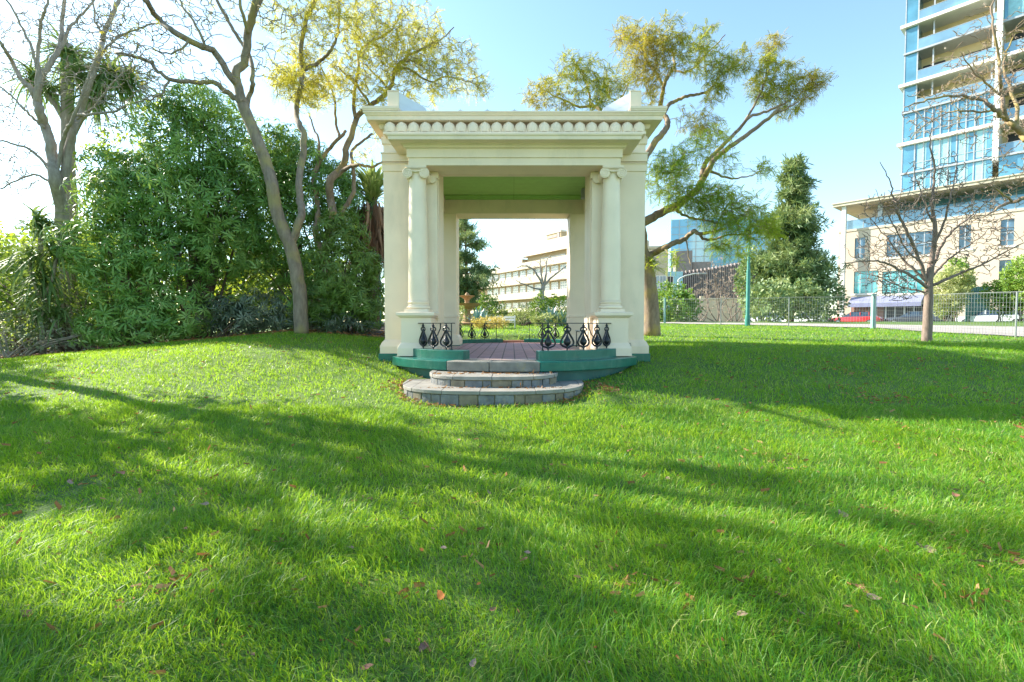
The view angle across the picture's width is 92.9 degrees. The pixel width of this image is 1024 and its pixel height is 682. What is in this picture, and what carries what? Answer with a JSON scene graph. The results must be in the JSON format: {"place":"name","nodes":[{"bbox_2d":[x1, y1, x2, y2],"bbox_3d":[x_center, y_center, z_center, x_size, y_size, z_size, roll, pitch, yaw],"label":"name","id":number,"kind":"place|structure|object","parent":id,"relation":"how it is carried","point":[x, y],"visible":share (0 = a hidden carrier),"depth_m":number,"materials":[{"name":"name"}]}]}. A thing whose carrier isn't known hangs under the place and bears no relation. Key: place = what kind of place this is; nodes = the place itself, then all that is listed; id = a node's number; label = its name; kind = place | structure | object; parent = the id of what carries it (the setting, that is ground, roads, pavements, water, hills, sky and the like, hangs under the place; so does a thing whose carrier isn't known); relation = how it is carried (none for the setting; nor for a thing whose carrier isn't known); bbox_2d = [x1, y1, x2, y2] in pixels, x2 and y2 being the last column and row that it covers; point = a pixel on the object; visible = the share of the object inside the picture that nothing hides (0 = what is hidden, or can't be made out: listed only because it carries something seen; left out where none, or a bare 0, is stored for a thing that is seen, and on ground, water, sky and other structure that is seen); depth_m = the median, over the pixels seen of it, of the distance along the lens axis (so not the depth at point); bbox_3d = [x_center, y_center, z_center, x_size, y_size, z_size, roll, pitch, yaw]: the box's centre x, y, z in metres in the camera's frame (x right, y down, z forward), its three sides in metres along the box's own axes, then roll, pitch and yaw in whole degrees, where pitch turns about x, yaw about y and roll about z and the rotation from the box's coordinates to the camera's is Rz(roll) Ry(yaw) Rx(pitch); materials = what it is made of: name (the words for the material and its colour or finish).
{"place":"outdoors","nodes":[
{"label":"outdoors","id":0,"kind":"place"},
{"bbox_2d":[0,0,905,323],"label":"sky","id":1,"kind":"structure","parent":0,"point":[852,127],"materials":[{"name":"blue"}]},
{"bbox_2d":[0,320,1023,681],"bbox_3d":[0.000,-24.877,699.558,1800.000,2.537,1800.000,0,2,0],"label":"ground","id":2,"kind":"structure","parent":0,"point":[404,670],"depth_m":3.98,"materials":[{"name":"plant"}]},
{"bbox_2d":[165,581,177,596],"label":"fallen leaf","id":3,"kind":"object","parent":2,"relation":"on","point":[174,584],"visible":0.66,"depth_m":2.66,"materials":[{"name":"plant"}]},
{"bbox_2d":[0,322,384,358],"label":"garden bed","id":4,"kind":"object","parent":2,"relation":"on","point":[382,328],"visible":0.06,"depth_m":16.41,"materials":[{"name":"soil"}]},
{"bbox_2d":[0,199,96,353],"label":"cordyline","id":5,"kind":"object","parent":4,"relation":"on","point":[43,291],"visible":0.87,"depth_m":13.64,"materials":[{"name":"green plant"}]},
{"bbox_2d":[0,307,113,357],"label":"mixed shrub","id":6,"kind":"object","parent":4,"relation":"on","point":[51,343],"visible":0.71,"depth_m":13.55,"materials":[{"name":"green plant"}]},
{"bbox_2d":[0,243,114,351],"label":"mixed shrub","id":7,"kind":"object","parent":4,"relation":"on","point":[11,304],"visible":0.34,"depth_m":15.07,"materials":[{"name":"green plant"}]},
{"bbox_2d":[0,219,117,354],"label":"lime shrub","id":8,"kind":"object","parent":4,"relation":"on","point":[24,237],"visible":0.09,"depth_m":16.83,"materials":[{"name":"green plant"}]},
{"bbox_2d":[0,222,117,352],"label":"backing shrub","id":9,"kind":"object","parent":4,"relation":"on","point":[8,298],"visible":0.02,"depth_m":20.78,"materials":[{"name":"green plant"}]},
{"bbox_2d":[0,10,166,334],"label":"cabbage tree","id":10,"kind":"object","parent":4,"relation":"on","point":[66,108],"visible":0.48,"depth_m":16.74,"materials":[{"name":"green plant"}]},
{"bbox_2d":[0,0,168,351],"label":"bare tree","id":11,"kind":"object","parent":4,"relation":"on","point":[62,158],"visible":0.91,"depth_m":15.14,"materials":[{"name":"brown plant"}]},
{"bbox_2d":[39,144,169,347],"bbox_3d":[-11.383,-2.792,14.108,3.094,6.253,2.969,-1,2,-13],"label":"rhododendron shrub","id":12,"kind":"object","parent":4,"relation":"on","point":[101,234],"visible":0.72,"depth_m":13.55,"materials":[{"name":"green plant"}]},
{"bbox_2d":[67,281,223,348],"bbox_3d":[-10.245,-0.627,13.718,3.853,2.111,1.880,0,2,0],"label":"rhododendron shrub","id":13,"kind":"object","parent":4,"relation":"on","point":[159,322],"visible":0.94,"depth_m":13.34,"materials":[{"name":"green plant"}]},
{"bbox_2d":[52,98,314,342],"bbox_3d":[-12.208,-4.507,18.804,9.523,9.731,3.809,0,2,-8],"label":"lime shrub","id":14,"kind":"object","parent":4,"relation":"on","point":[226,291],"visible":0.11,"depth_m":18.12,"materials":[{"name":"green plant"}]},
{"bbox_2d":[84,70,285,339],"bbox_3d":[-9.767,-4.065,14.855,4.874,8.417,3.986,0,2,0],"label":"rhododendron shrub","id":15,"kind":"object","parent":4,"relation":"on","point":[199,189],"visible":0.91,"depth_m":14.22,"materials":[{"name":"green plant"}]},
{"bbox_2d":[82,233,292,340],"bbox_3d":[-13.248,-2.187,21.233,8.101,5.397,4.879,0,2,-11],"label":"backing shrub","id":16,"kind":"object","parent":4,"relation":"on","point":[212,298],"visible":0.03,"depth_m":20.75,"materials":[{"name":"green plant"}]},
{"bbox_2d":[191,286,293,337],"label":"laurel shrub","id":17,"kind":"object","parent":4,"relation":"on","point":[240,312],"visible":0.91,"depth_m":13.79,"materials":[{"name":"green plant"}]},
{"bbox_2d":[213,116,374,326],"bbox_3d":[-7.587,-4.019,16.614,5.914,7.440,3.501,0,2,0],"label":"rhododendron shrub","id":18,"kind":"object","parent":4,"relation":"on","point":[285,166],"visible":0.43,"depth_m":16.04,"materials":[{"name":"green plant"}]},
{"bbox_2d":[237,250,384,331],"bbox_3d":[-8.342,-2.253,20.860,7.042,4.653,4.468,0,2,0],"label":"backing shrub","id":19,"kind":"object","parent":4,"relation":"on","point":[276,287],"visible":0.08,"depth_m":19.81,"materials":[{"name":"green plant"}]},
{"bbox_2d":[280,205,384,333],"bbox_3d":[-5.089,-2.111,14.368,2.822,3.935,2.634,0,2,0],"label":"rhododendron shrub","id":20,"kind":"object","parent":4,"relation":"on","point":[342,292],"visible":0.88,"depth_m":13.97,"materials":[{"name":"green plant"}]},
{"bbox_2d":[308,310,379,333],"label":"laurel shrub","id":21,"kind":"object","parent":4,"relation":"on","point":[335,329],"visible":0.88,"depth_m":13.63,"materials":[{"name":"green plant"}]},
{"bbox_2d":[344,158,383,328],"bbox_3d":[-4.881,-3.351,17.121,2.320,6.227,2.376,-2,3,-43],"label":"grass tree","id":22,"kind":"object","parent":4,"relation":"on","point":[371,182],"visible":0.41,"depth_m":16.54,"materials":[{"name":"green plant"}]},
{"bbox_2d":[309,0,494,314],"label":"jacaranda tree","id":23,"kind":"object","parent":4,"relation":"on","point":[431,46],"visible":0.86,"depth_m":14.72,"materials":[{"name":"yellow plant"}]},
{"bbox_2d":[65,0,383,333],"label":"jacaranda tree","id":24,"kind":"object","parent":2,"relation":"on","point":[288,238],"visible":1,"depth_m":12.92,"materials":[{"name":"grey plant"}]},
{"bbox_2d":[224,279,267,308],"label":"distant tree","id":25,"kind":"object","parent":2,"relation":"on","point":[235,294],"visible":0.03,"depth_m":44.75,"materials":[{"name":"green plant"}]},
{"bbox_2d":[358,663,373,669],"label":"fallen leaf","id":26,"kind":"object","parent":2,"relation":"on","point":[366,666],"visible":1,"depth_m":2.05,"materials":[{"name":"plant"}]},
{"bbox_2d":[418,638,428,651],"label":"fallen leaf","id":27,"kind":"object","parent":2,"relation":"on","point":[422,646],"visible":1,"depth_m":2.19,"materials":[{"name":"plant"}]},
{"bbox_2d":[437,590,444,599],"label":"fallen leaf","id":28,"kind":"object","parent":2,"relation":"on","point":[440,594],"visible":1,"depth_m":2.56,"materials":[{"name":"plant"}]},
{"bbox_2d":[459,305,468,324],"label":"garden bush","id":29,"kind":"object","parent":2,"relation":"on","point":[463,310],"visible":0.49,"depth_m":25.38,"materials":[{"name":"green plant"}]},
{"bbox_2d":[459,292,480,324],"bbox_3d":[-2.438,-1.725,26.454,1.560,1.836,1.560,0,2,0],"label":"stone fountain","id":30,"kind":"object","parent":2,"relation":"on","point":[467,304],"visible":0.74,"depth_m":26.20,"materials":[{"name":"stone"}]},
{"bbox_2d":[469,658,475,666],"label":"fallen leaf","id":31,"kind":"object","parent":2,"relation":"on","point":[471,663],"visible":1,"depth_m":2.07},
{"bbox_2d":[464,306,489,322],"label":"agave","id":32,"kind":"object","parent":2,"relation":"on","point":[477,314],"visible":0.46,"depth_m":24.88,"materials":[{"name":"blue plant"}]},
{"bbox_2d":[459,219,505,315],"bbox_3d":[-2.906,-4.785,30.962,5.448,7.379,5.517,0,2,0],"label":"pine tree","id":33,"kind":"object","parent":2,"relation":"on","point":[479,271],"visible":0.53,"depth_m":30.24,"materials":[{"name":"green plant"}]},
{"bbox_2d":[476,311,494,324],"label":"agave","id":34,"kind":"object","parent":2,"relation":"on","point":[485,317],"visible":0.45,"depth_m":24.24,"materials":[{"name":"blue plant"}]},
{"bbox_2d":[469,314,509,328],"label":"golden shrub","id":35,"kind":"object","parent":2,"relation":"on","point":[499,320],"visible":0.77,"depth_m":21.97,"materials":[{"name":"yellow plant"}]},
{"bbox_2d":[474,291,507,319],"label":"garden bush","id":36,"kind":"object","parent":2,"relation":"on","point":[493,304],"visible":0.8,"depth_m":27.55,"materials":[{"name":"green plant"}]},
{"bbox_2d":[403,370,583,405],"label":"stone steps","id":37,"kind":"structure","parent":2,"relation":"on","point":[493,393],"depth_m":7.53,"materials":[{"name":"stone"}]},
{"bbox_2d":[497,315,514,327],"bbox_3d":[-0.262,-0.893,22.818,0.847,0.620,0.470,0,2,0],"label":"garden bench","id":38,"kind":"object","parent":2,"relation":"on","point":[509,319],"visible":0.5,"depth_m":22.98,"materials":[{"name":"white paint"}]},
{"bbox_2d":[0,333,1023,674],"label":"leaf litter","id":39,"kind":"object","parent":2,"relation":"on","point":[170,569],"visible":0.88,"depth_m":3.84,"materials":[{"name":"plant"}]},
{"bbox_2d":[362,90,666,380],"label":"garden pavilion","id":40,"kind":"structure","parent":2,"relation":"on","point":[581,172],"depth_m":9.75,"materials":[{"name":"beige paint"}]},
{"bbox_2d":[497,302,566,326],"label":"garden bush","id":41,"kind":"object","parent":2,"relation":"on","point":[534,318],"visible":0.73,"depth_m":25.66,"materials":[{"name":"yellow plant"}]},
{"bbox_2d":[526,289,551,324],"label":"garden bush","id":42,"kind":"object","parent":2,"relation":"on","point":[537,302],"visible":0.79,"depth_m":26.69,"materials":[{"name":"green plant"}]},
{"bbox_2d":[513,255,566,317],"bbox_3d":[1.907,-3.251,29.502,3.671,4.064,1.825,0,2,0],"label":"bare tree","id":43,"kind":"object","parent":2,"relation":"on","point":[544,283],"visible":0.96,"depth_m":29.79,"materials":[{"name":"brown plant"}]},
{"bbox_2d":[459,230,648,320],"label":"stepped building","id":44,"kind":"structure","parent":2,"relation":"on","point":[511,293],"depth_m":102.84,"materials":[{"name":"white paint"}]},
{"bbox_2d":[506,287,510,293],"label":"window","id":45,"kind":"structure","parent":44,"relation":"in","point":[508,289],"depth_m":110.10,"materials":[{"name":"white glass"}]},
{"bbox_2d":[520,285,525,292],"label":"window","id":46,"kind":"structure","parent":44,"relation":"in","point":[522,288],"depth_m":105.21,"materials":[{"name":"glass"}]},
{"bbox_2d":[520,270,525,277],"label":"window","id":47,"kind":"structure","parent":44,"relation":"in","point":[522,273],"depth_m":104.95,"materials":[{"name":"glass"}]},
{"bbox_2d":[527,269,532,276],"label":"window","id":48,"kind":"structure","parent":44,"relation":"in","point":[530,271],"depth_m":102.87,"materials":[{"name":"glass"}]},
{"bbox_2d":[551,282,557,289],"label":"window","id":49,"kind":"structure","parent":44,"relation":"in","point":[554,285],"depth_m":95.98,"materials":[{"name":"glass"}]},
{"bbox_2d":[551,265,557,272],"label":"window","id":50,"kind":"structure","parent":44,"relation":"in","point":[555,267],"depth_m":95.87,"materials":[{"name":"glass"}]},
{"bbox_2d":[560,281,566,288],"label":"window","id":51,"kind":"structure","parent":44,"relation":"in","point":[563,284],"depth_m":93.63,"materials":[{"name":"glass"}]},
{"bbox_2d":[560,264,566,271],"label":"window","id":52,"kind":"structure","parent":44,"relation":"in","point":[562,265],"depth_m":93.51,"materials":[{"name":"glass"}]},
{"bbox_2d":[543,293,566,314],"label":"garden bush","id":53,"kind":"object","parent":2,"relation":"on","point":[554,300],"visible":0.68,"depth_m":27.76,"materials":[{"name":"green plant"}]},
{"bbox_2d":[648,246,682,311],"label":"cream building","id":54,"kind":"structure","parent":2,"relation":"on","point":[661,277],"depth_m":91.08,"materials":[{"name":"white paint"}]},
{"bbox_2d":[659,276,665,288],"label":"window","id":55,"kind":"structure","parent":54,"relation":"in","point":[662,278],"depth_m":91.07,"materials":[{"name":"glass"}]},
{"bbox_2d":[516,8,838,335],"bbox_3d":[5.280,-5.608,16.014,10.303,11.002,4.614,0,2,0],"label":"jacaranda tree","id":56,"kind":"object","parent":2,"relation":"on","point":[680,167],"visible":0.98,"depth_m":15.78,"materials":[{"name":"green plant"}]},
{"bbox_2d":[656,279,703,321],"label":"rounded bush","id":57,"kind":"object","parent":2,"relation":"on","point":[686,297],"visible":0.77,"depth_m":32.81,"materials":[{"name":"green plant"}]},
{"bbox_2d":[677,273,705,307],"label":"street lamp","id":58,"kind":"object","parent":2,"relation":"on","point":[687,275],"visible":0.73,"depth_m":61.67,"materials":[{"name":"metal"}]},
{"bbox_2d":[687,281,717,320],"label":"twiggy shrub","id":59,"kind":"object","parent":2,"relation":"on","point":[700,315],"visible":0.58,"depth_m":56.39,"materials":[{"name":"brown plant"}]},
{"bbox_2d":[675,296,745,321],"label":"garden wall","id":60,"kind":"structure","parent":2,"relation":"on","point":[714,310],"depth_m":79.84,"materials":[{"name":"concrete"}]},
{"bbox_2d":[694,257,741,321],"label":"twiggy shrub","id":61,"kind":"object","parent":2,"relation":"on","point":[718,304],"visible":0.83,"depth_m":57.55,"materials":[{"name":"green plant"}]},
{"bbox_2d":[719,274,745,321],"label":"twiggy shrub","id":62,"kind":"object","parent":2,"relation":"on","point":[732,303],"visible":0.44,"depth_m":59.88,"materials":[{"name":"brown plant"}]},
{"bbox_2d":[737,610,747,615],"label":"fallen leaf","id":63,"kind":"object","parent":2,"relation":"on","point":[743,613],"visible":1,"depth_m":2.40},
{"bbox_2d":[745,206,753,325],"bbox_3d":[12.341,-3.900,25.374,0.520,6.242,0.520,0,2,0],"label":"park lamp","id":64,"kind":"object","parent":2,"relation":"on","point":[747,315],"visible":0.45,"depth_m":25.35,"materials":[{"name":"teal metal"}]},
{"bbox_2d":[732,243,771,321],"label":"evergreen bush","id":65,"kind":"object","parent":2,"relation":"on","point":[738,280],"visible":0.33,"depth_m":39.52,"materials":[{"name":"green plant"}]},
{"bbox_2d":[751,314,780,321],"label":"parked car","id":66,"kind":"object","parent":2,"relation":"on","point":[764,318],"visible":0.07,"depth_m":56.70,"materials":[{"name":"white paint"}]},
{"bbox_2d":[742,276,794,321],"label":"evergreen bush","id":67,"kind":"object","parent":2,"relation":"on","point":[773,287],"visible":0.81,"depth_m":33.41,"materials":[{"name":"green plant"}]},
{"bbox_2d":[546,291,1023,337],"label":"fence","id":68,"kind":"object","parent":2,"relation":"on","point":[873,303],"visible":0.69,"depth_m":21.54,"materials":[{"name":"metal"}]},
{"bbox_2d":[734,150,853,321],"bbox_3d":[22.274,-8.094,38.775,8.334,13.721,7.838,0,2,0],"label":"conifer","id":69,"kind":"object","parent":2,"relation":"on","point":[794,256],"visible":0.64,"depth_m":37.47,"materials":[{"name":"green plant"}]},
{"bbox_2d":[769,276,832,321],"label":"evergreen bush","id":70,"kind":"object","parent":2,"relation":"on","point":[822,295],"visible":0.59,"depth_m":34.42,"materials":[{"name":"green plant"}]},
{"bbox_2d":[781,312,829,321],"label":"parked car","id":71,"kind":"object","parent":2,"relation":"on","point":[803,318],"visible":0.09,"depth_m":51.86,"materials":[{"name":"white paint"}]},
{"bbox_2d":[803,276,850,321],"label":"evergreen bush","id":72,"kind":"object","parent":2,"relation":"on","point":[826,281],"visible":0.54,"depth_m":36.24,"materials":[{"name":"green plant"}]},
{"bbox_2d":[830,312,883,321],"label":"parked car","id":73,"kind":"object","parent":2,"relation":"on","point":[852,316],"visible":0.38,"depth_m":49.63,"materials":[{"name":"red paint"}]},
{"bbox_2d":[849,579,868,592],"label":"fallen leaf","id":74,"kind":"object","parent":2,"relation":"on","point":[856,585],"visible":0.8,"depth_m":2.66,"materials":[{"name":"plant"}]},
{"bbox_2d":[865,593,881,599],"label":"fallen leaf","id":75,"kind":"object","parent":2,"relation":"on","point":[873,595],"visible":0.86,"depth_m":2.58,"materials":[{"name":"plant"}]},
{"bbox_2d":[884,311,946,321],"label":"parked car","id":76,"kind":"object","parent":2,"relation":"on","point":[912,316],"visible":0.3,"depth_m":47.39,"materials":[{"name":"paint"}]},
{"bbox_2d":[831,173,1023,320],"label":"apartment building","id":77,"kind":"structure","parent":2,"relation":"on","point":[850,278],"depth_m":53.98,"materials":[{"name":"paint"}]},
{"bbox_2d":[855,237,864,258],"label":"window","id":78,"kind":"structure","parent":77,"relation":"in","point":[861,251],"depth_m":58.06,"materials":[{"name":"blue glass"}]},
{"bbox_2d":[854,270,877,293],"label":"window","id":79,"kind":"structure","parent":77,"relation":"in","point":[858,285],"depth_m":57.79,"materials":[{"name":"teal glass"}]},
{"bbox_2d":[882,269,923,293],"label":"window","id":80,"kind":"structure","parent":77,"relation":"in","point":[918,286],"depth_m":55.11,"materials":[{"name":"teal glass"}]},
{"bbox_2d":[887,231,932,256],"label":"window","id":81,"kind":"structure","parent":77,"relation":"in","point":[924,237],"depth_m":54.10,"materials":[{"name":"glass"}]},
{"bbox_2d":[959,225,970,248],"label":"window","id":82,"kind":"structure","parent":77,"relation":"in","point":[962,242],"depth_m":51.04,"materials":[{"name":"glass"}]},
{"bbox_2d":[999,260,1011,279],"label":"window","id":83,"kind":"structure","parent":77,"relation":"in","point":[1002,262],"depth_m":48.88,"materials":[{"name":"glass"}]},
{"bbox_2d":[1000,218,1014,245],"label":"window","id":84,"kind":"structure","parent":77,"relation":"in","point":[1006,222],"depth_m":48.59,"materials":[{"name":"glass"}]},
{"bbox_2d":[924,545,935,552],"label":"fallen leaf","id":85,"kind":"object","parent":2,"relation":"on","point":[925,546],"visible":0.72,"depth_m":3.08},
{"bbox_2d":[842,128,1023,340],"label":"bare tree","id":86,"kind":"object","parent":2,"relation":"on","point":[927,277],"visible":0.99,"depth_m":14.06,"materials":[{"name":"brown plant"}]},
{"bbox_2d":[921,264,979,320],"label":"variegated bush","id":87,"kind":"object","parent":2,"relation":"on","point":[951,288],"visible":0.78,"depth_m":37.36,"materials":[{"name":"green plant"}]},
{"bbox_2d":[942,256,977,320],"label":"variegated bush","id":88,"kind":"object","parent":2,"relation":"on","point":[959,262],"visible":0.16,"depth_m":38.59,"materials":[{"name":"green plant"}]},
{"bbox_2d":[902,0,1023,223],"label":"bare tree","id":89,"kind":"object","parent":2,"relation":"on","point":[1013,124],"visible":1,"depth_m":12.06,"materials":[{"name":"brown plant"}]},
{"bbox_2d":[965,286,990,320],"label":"garden screen","id":90,"kind":"object","parent":2,"relation":"on","point":[973,307],"visible":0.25,"depth_m":41.92,"materials":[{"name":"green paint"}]},
{"bbox_2d":[955,309,1022,320],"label":"parked car","id":91,"kind":"object","parent":2,"relation":"on","point":[980,316],"visible":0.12,"depth_m":41.11,"materials":[{"name":"silver metal"}]},
{"bbox_2d":[976,279,1022,320],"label":"street bush","id":92,"kind":"object","parent":2,"relation":"on","point":[983,296],"visible":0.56,"depth_m":36.91,"materials":[{"name":"green plant"}]},
{"bbox_2d":[989,254,1023,320],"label":"street bush","id":93,"kind":"object","parent":2,"relation":"on","point":[1012,271],"visible":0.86,"depth_m":35.91,"materials":[{"name":"green plant"}]},
{"bbox_2d":[1010,555,1023,564],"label":"fallen leaf","id":94,"kind":"object","parent":2,"relation":"on","point":[1018,558],"visible":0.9,"depth_m":2.98,"materials":[{"name":"plant"}]},
{"bbox_2d":[536,306,556,325],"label":"agave","id":95,"kind":"object","parent":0,"point":[552,312],"visible":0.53,"depth_m":24.78,"materials":[{"name":"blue plant"}]},
{"bbox_2d":[551,308,566,325],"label":"agave","id":96,"kind":"object","parent":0,"point":[564,319],"visible":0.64,"depth_m":24.32,"materials":[{"name":"green plant"}]},
{"bbox_2d":[665,216,770,271],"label":"glass office tower","id":97,"kind":"structure","parent":0,"point":[677,229],"depth_m":146.94,"materials":[{"name":"blue glass"}]},
{"bbox_2d":[677,263,770,317],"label":"finned building","id":98,"kind":"structure","parent":0,"point":[690,281],"depth_m":106.19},
{"bbox_2d":[660,322,1023,335],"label":"path","id":99,"kind":"structure","parent":0,"point":[989,330],"depth_m":23.03,"materials":[{"name":"concrete"}]},
{"bbox_2d":[897,0,1023,192],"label":"apartment tower","id":100,"kind":"structure","parent":0,"point":[928,28],"depth_m":53.72,"materials":[{"name":"glass"}]},
{"bbox_2d":[923,46,991,68],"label":"balcony door","id":101,"kind":"structure","parent":100,"relation":"in","point":[939,62],"depth_m":56.01,"materials":[{"name":"glass"}]},
{"bbox_2d":[1008,133,1019,141],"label":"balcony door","id":102,"kind":"structure","parent":100,"relation":"in","point":[1012,137],"depth_m":51.75,"materials":[{"name":"glass"}]},
{"bbox_2d":[1009,96,1023,107],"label":"balcony door","id":103,"kind":"structure","parent":100,"relation":"in","point":[1019,98],"depth_m":51.41,"materials":[{"name":"glass"}]},
{"bbox_2d":[1011,33,1023,40],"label":"balcony door","id":104,"kind":"structure","parent":100,"relation":"in","point":[1019,35],"depth_m":51.30,"materials":[{"name":"glass"}]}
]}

